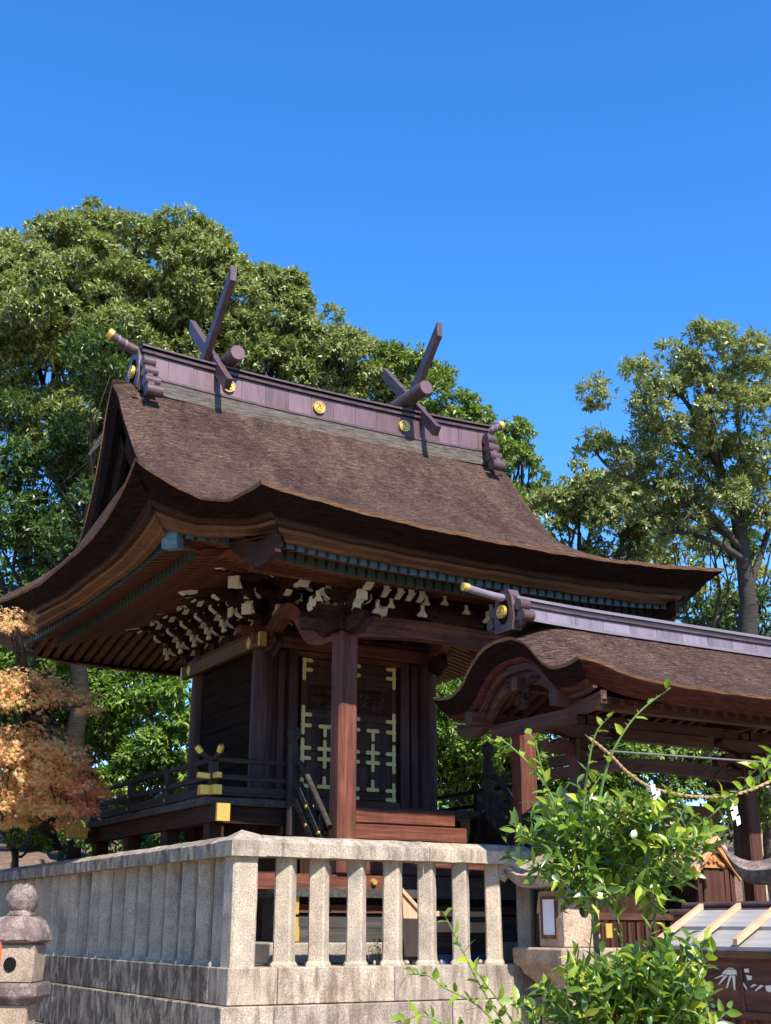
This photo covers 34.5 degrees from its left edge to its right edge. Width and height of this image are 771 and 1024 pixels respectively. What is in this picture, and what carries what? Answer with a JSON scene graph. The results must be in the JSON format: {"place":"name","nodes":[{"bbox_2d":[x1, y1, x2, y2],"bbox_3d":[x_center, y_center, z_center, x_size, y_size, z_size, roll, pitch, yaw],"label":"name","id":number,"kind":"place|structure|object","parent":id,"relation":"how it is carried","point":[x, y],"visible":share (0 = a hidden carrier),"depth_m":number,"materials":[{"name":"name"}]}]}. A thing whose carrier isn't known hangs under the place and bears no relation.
{"place":"outdoors","nodes":[
{"label":"outdoors","id":0,"kind":"place"},
{"bbox_2d":[0,941,1,963],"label":"vermilion post","id":1,"kind":"object","parent":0,"point":[0,951],"visible":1,"depth_m":10.22,"materials":[{"name":"paint"}]},
{"bbox_2d":[0,265,724,963],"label":"shrine hall","id":2,"kind":"structure","parent":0,"point":[278,571],"depth_m":17.11,"materials":[{"name":"brown wood"}]},
{"bbox_2d":[298,657,331,798],"bbox_3d":[-0.858,3.048,17.415,0.761,1.980,0.064,11,-21,-28],"label":"door","id":3,"kind":"structure","parent":2,"relation":"in","point":[314,743],"depth_m":17.36,"materials":[{"name":"brown wood"}]},
{"bbox_2d":[356,664,395,802],"bbox_3d":[-0.192,3.172,17.779,0.761,1.980,0.064,11,-21,-28],"label":"door","id":4,"kind":"structure","parent":2,"relation":"in","point":[376,686],"depth_m":17.81,"materials":[{"name":"brown wood"}]},
{"bbox_2d":[0,792,742,901],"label":"hill","id":5,"kind":"structure","parent":0,"point":[35,858],"depth_m":25.42,"materials":[{"name":"green plant"}]},
{"bbox_2d":[0,776,59,869],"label":"laurel bush","id":6,"kind":"object","parent":5,"relation":"on","point":[14,838],"visible":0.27,"depth_m":18.72,"materials":[{"name":"green plant"}]},
{"bbox_2d":[0,645,106,852],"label":"laurel bush","id":7,"kind":"object","parent":5,"relation":"on","point":[58,718],"visible":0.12,"depth_m":25.86,"materials":[{"name":"green plant"}]},
{"bbox_2d":[0,607,117,850],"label":"maple tree","id":8,"kind":"object","parent":5,"relation":"on","point":[35,741],"visible":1,"depth_m":16.79,"materials":[{"name":"orange plant"}]},
{"bbox_2d":[29,471,94,860],"bbox_3d":[-6.214,2.948,24.448,2.268,7.941,3.438,11,-21,-28],"label":"evergreen tree","id":9,"kind":"object","parent":5,"relation":"on","point":[76,725],"visible":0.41,"depth_m":24.71,"materials":[{"name":"green plant"}]},
{"bbox_2d":[0,319,138,818],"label":"evergreen tree","id":10,"kind":"object","parent":5,"relation":"on","point":[21,504],"visible":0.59,"depth_m":27.55,"materials":[{"name":"green plant"}]},
{"bbox_2d":[57,819,185,856],"bbox_3d":[-4.679,6.538,24.109,2.851,1.243,2.716,-17,-25,42],"label":"laurel bush","id":11,"kind":"object","parent":5,"relation":"on","point":[150,841],"visible":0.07,"depth_m":23.61,"materials":[{"name":"green plant"}]},
{"bbox_2d":[60,666,191,808],"bbox_3d":[-5.179,4.761,25.742,4.123,4.894,2.882,-12,-22,31],"label":"laurel bush","id":12,"kind":"object","parent":5,"relation":"on","point":[141,751],"visible":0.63,"depth_m":25.12,"materials":[{"name":"green plant"}]},
{"bbox_2d":[0,194,280,801],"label":"evergreen tree","id":13,"kind":"object","parent":5,"relation":"on","point":[196,255],"visible":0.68,"depth_m":29.65,"materials":[{"name":"green plant"}]},
{"bbox_2d":[214,259,403,403],"bbox_3d":[-2.407,-0.062,30.964,5.275,12.287,5.349,-16,-24,40],"label":"evergreen tree","id":14,"kind":"object","parent":5,"relation":"on","point":[312,351],"visible":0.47,"depth_m":30.84,"materials":[{"name":"green plant"}]},
{"bbox_2d":[351,338,529,760],"bbox_3d":[1.261,0.819,32.094,4.892,11.010,4.664,18,-25,-42],"label":"evergreen tree","id":15,"kind":"object","parent":5,"relation":"on","point":[442,379],"visible":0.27,"depth_m":32.07,"materials":[{"name":"green plant"}]},
{"bbox_2d":[436,677,549,839],"bbox_3d":[2.116,5.261,26.925,3.901,4.614,3.611,11,-21,-28],"label":"laurel bush","id":16,"kind":"object","parent":5,"relation":"on","point":[452,772],"visible":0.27,"depth_m":26.33,"materials":[{"name":"green plant"}]},
{"bbox_2d":[495,414,558,524],"bbox_3d":[3.712,2.088,34.015,2.752,9.461,4.375,11,-21,-28],"label":"evergreen tree","id":17,"kind":"object","parent":5,"relation":"on","point":[518,428],"visible":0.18,"depth_m":34.12,"materials":[{"name":"green plant"}]},
{"bbox_2d":[519,457,680,564],"bbox_3d":[5.461,2.400,31.480,4.383,7.709,4.103,-6,-19,18],"label":"evergreen tree","id":18,"kind":"object","parent":5,"relation":"on","point":[575,507],"visible":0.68,"depth_m":31.25,"materials":[{"name":"green plant"}]},
{"bbox_2d":[494,734,770,806],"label":"laurel bush","id":19,"kind":"object","parent":5,"relation":"on","point":[619,781],"visible":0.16,"depth_m":26.25,"materials":[{"name":"green plant"}]},
{"bbox_2d":[570,315,770,858],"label":"oak tree","id":20,"kind":"object","parent":5,"relation":"on","point":[734,496],"visible":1,"depth_m":25.61,"materials":[{"name":"green plant"}]},
{"bbox_2d":[644,483,737,821],"bbox_3d":[6.964,3.050,27.461,2.060,7.156,3.489,5,-19,-14],"label":"oak tree","id":21,"kind":"object","parent":5,"relation":"on","point":[673,548],"visible":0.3,"depth_m":28.03,"materials":[{"name":"green plant"}]},
{"bbox_2d":[621,509,770,819],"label":"young tree","id":22,"kind":"object","parent":5,"relation":"on","point":[701,592],"visible":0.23,"depth_m":35.74,"materials":[{"name":"green plant"}]},
{"bbox_2d":[679,527,770,799],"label":"evergreen tree","id":23,"kind":"object","parent":5,"relation":"on","point":[726,622],"visible":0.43,"depth_m":29.00,"materials":[{"name":"green plant"}]},
{"bbox_2d":[707,750,770,859],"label":"laurel bush","id":24,"kind":"object","parent":5,"relation":"on","point":[765,812],"visible":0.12,"depth_m":24.70,"materials":[{"name":"green plant"}]},
{"bbox_2d":[366,938,381,960],"bbox_3d":[-0.046,4.461,12.616,0.386,0.262,0.143,11,-21,-28],"label":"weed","id":25,"kind":"object","parent":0,"point":[380,955],"visible":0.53,"depth_m":12.59,"materials":[{"name":"green plant"}]},
{"bbox_2d":[0,0,770,823],"label":"sky","id":26,"kind":"structure","parent":0,"point":[561,187],"materials":[{"name":"blue"}]},
{"bbox_2d":[252,962,541,1005],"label":"terrace","id":27,"kind":"structure","parent":0,"point":[342,964],"depth_m":13.01,"materials":[{"name":"grey stone"}]},
{"bbox_2d":[402,888,485,955],"bbox_3d":[0.625,4.531,13.730,1.176,0.703,0.280,11,-21,-28],"label":"offering box","id":28,"kind":"object","parent":27,"relation":"on","point":[410,926],"visible":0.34,"depth_m":13.55,"materials":[{"name":"brown wood"}]},
{"bbox_2d":[437,953,485,963],"bbox_3d":[0.799,4.928,13.722,0.788,0.094,0.350,11,-21,-28],"label":"cloth cover","id":29,"kind":"object","parent":27,"relation":"on","point":[446,958],"visible":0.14,"depth_m":13.48,"materials":[{"name":"blue fabric"}]},
{"bbox_2d":[521,807,543,946],"bbox_3d":[1.774,4.398,14.764,0.201,1.750,0.201,11,-21,-28],"label":"short post","id":30,"kind":"object","parent":27,"relation":"on","point":[526,823],"visible":0.21,"depth_m":14.84,"materials":[{"name":"brown wood"}]},
{"bbox_2d":[731,823,768,900],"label":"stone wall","id":31,"kind":"structure","parent":27,"relation":"on","point":[742,879],"depth_m":26.62,"materials":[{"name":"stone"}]},
{"bbox_2d":[593,802,627,838],"bbox_3d":[3.439,5.249,17.804,1.000,2.040,0.600,11,-21,-28],"label":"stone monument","id":32,"kind":"object","parent":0,"point":[613,812],"visible":0.08,"depth_m":17.71,"materials":[{"name":"stone"}]},
{"bbox_2d":[692,745,770,825],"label":"citrus branch","id":33,"kind":"object","parent":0,"point":[750,780],"visible":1,"depth_m":5.48,"materials":[{"name":"green plant"}]},
{"label":"ground","id":34,"kind":"structure","parent":0,"visible":0},
{"bbox_2d":[0,883,51,1023],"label":"stone lantern","id":35,"kind":"object","parent":34,"relation":"on","point":[25,937],"visible":1,"depth_m":10.69,"materials":[{"name":"stone"}]},
{"bbox_2d":[0,830,541,1023],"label":"stone fence","id":36,"kind":"object","parent":34,"relation":"on","point":[165,934],"visible":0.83,"depth_m":12.44,"materials":[{"name":"stone"}]},
{"bbox_2d":[267,959,484,965],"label":"pebbles","id":37,"kind":"object","parent":36,"relation":"on","point":[406,962],"visible":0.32,"depth_m":12.50,"materials":[{"name":"gravel"}]},
{"bbox_2d":[0,525,770,847],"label":"woodland","id":38,"kind":"object","parent":34,"relation":"on","point":[4,565],"visible":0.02,"depth_m":39.03,"materials":[{"name":"green plant"}]},
{"bbox_2d":[391,908,513,1023],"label":"citrus sprig","id":39,"kind":"object","parent":34,"relation":"on","point":[489,1006],"visible":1,"depth_m":5.98,"materials":[{"name":"green plant"}]},
{"bbox_2d":[497,787,636,1023],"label":"stone lantern","id":40,"kind":"object","parent":34,"relation":"on","point":[559,931],"visible":0.23,"depth_m":12.56,"materials":[{"name":"stone"}]},
{"bbox_2d":[433,582,770,950],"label":"gate hall","id":41,"kind":"structure","parent":34,"relation":"on","point":[571,673],"depth_m":13.55,"materials":[{"name":"brown wood"}]},
{"bbox_2d":[588,736,770,798],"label":"straw rope","id":42,"kind":"object","parent":41,"relation":"hanging from","point":[657,789],"visible":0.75,"depth_m":12.53,"materials":[{"name":"beige fabric"}]},
{"bbox_2d":[650,780,659,799],"bbox_3d":[2.719,2.846,12.458,0.141,0.303,0.022,11,-21,-28],"label":"paper streamer","id":43,"kind":"object","parent":42,"relation":"hanging from","point":[653,789],"visible":0.59,"depth_m":12.46,"materials":[{"name":"white paper"}]},
{"bbox_2d":[730,799,740,825],"bbox_3d":[3.628,3.109,12.923,0.141,0.303,0.022,11,-21,-28],"label":"paper streamer","id":44,"kind":"object","parent":42,"relation":"hanging from","point":[733,814],"visible":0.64,"depth_m":12.91,"materials":[{"name":"white paper"}]},
{"bbox_2d":[609,750,770,762],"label":"hanging pole","id":45,"kind":"object","parent":41,"relation":"hanging from","point":[683,756],"visible":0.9,"depth_m":12.82,"materials":[{"name":"grey metal"}]},
{"bbox_2d":[494,678,727,977],"bbox_3d":[1.148,2.281,6.127,1.142,2.778,0.844,-2,-19,7],"label":"citrus tree","id":46,"kind":"object","parent":34,"relation":"on","point":[631,848],"visible":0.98,"depth_m":6.18,"materials":[{"name":"green plant"}]},
{"bbox_2d":[499,917,741,1023],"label":"citrus bush","id":47,"kind":"object","parent":34,"relation":"on","point":[648,993],"visible":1,"depth_m":5.76,"materials":[{"name":"green plant"}]},
{"bbox_2d":[597,913,679,1019],"bbox_3d":[2.746,4.993,12.616,1.417,1.749,0.100,11,-21,-28],"label":"slat fence","id":48,"kind":"object","parent":34,"relation":"on","point":[629,917],"visible":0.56,"depth_m":12.70,"materials":[{"name":"brown wood"}]},
{"bbox_2d":[664,835,740,949],"bbox_3d":[3.436,4.755,13.211,0.656,2.582,0.520,11,-21,-28],"label":"roofed box","id":49,"kind":"object","parent":34,"relation":"on","point":[717,871],"visible":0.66,"depth_m":13.33,"materials":[{"name":"brown wood"}]},
{"bbox_2d":[701,871,726,901],"bbox_3d":[3.507,4.100,13.259,0.318,0.516,0.032,11,-21,-28],"label":"door","id":50,"kind":"structure","parent":49,"relation":"in","point":[713,887],"depth_m":13.28,"materials":[{"name":"brown wood"}]},
{"bbox_2d":[656,903,770,1023],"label":"lidded stand","id":51,"kind":"object","parent":34,"relation":"on","point":[741,975],"visible":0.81,"depth_m":10.42,"materials":[{"name":"brown wood"}]},
{"bbox_2d":[721,845,770,900],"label":"stone lantern","id":52,"kind":"object","parent":34,"relation":"on","point":[755,872],"visible":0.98,"depth_m":12.56,"materials":[{"name":"stone"}]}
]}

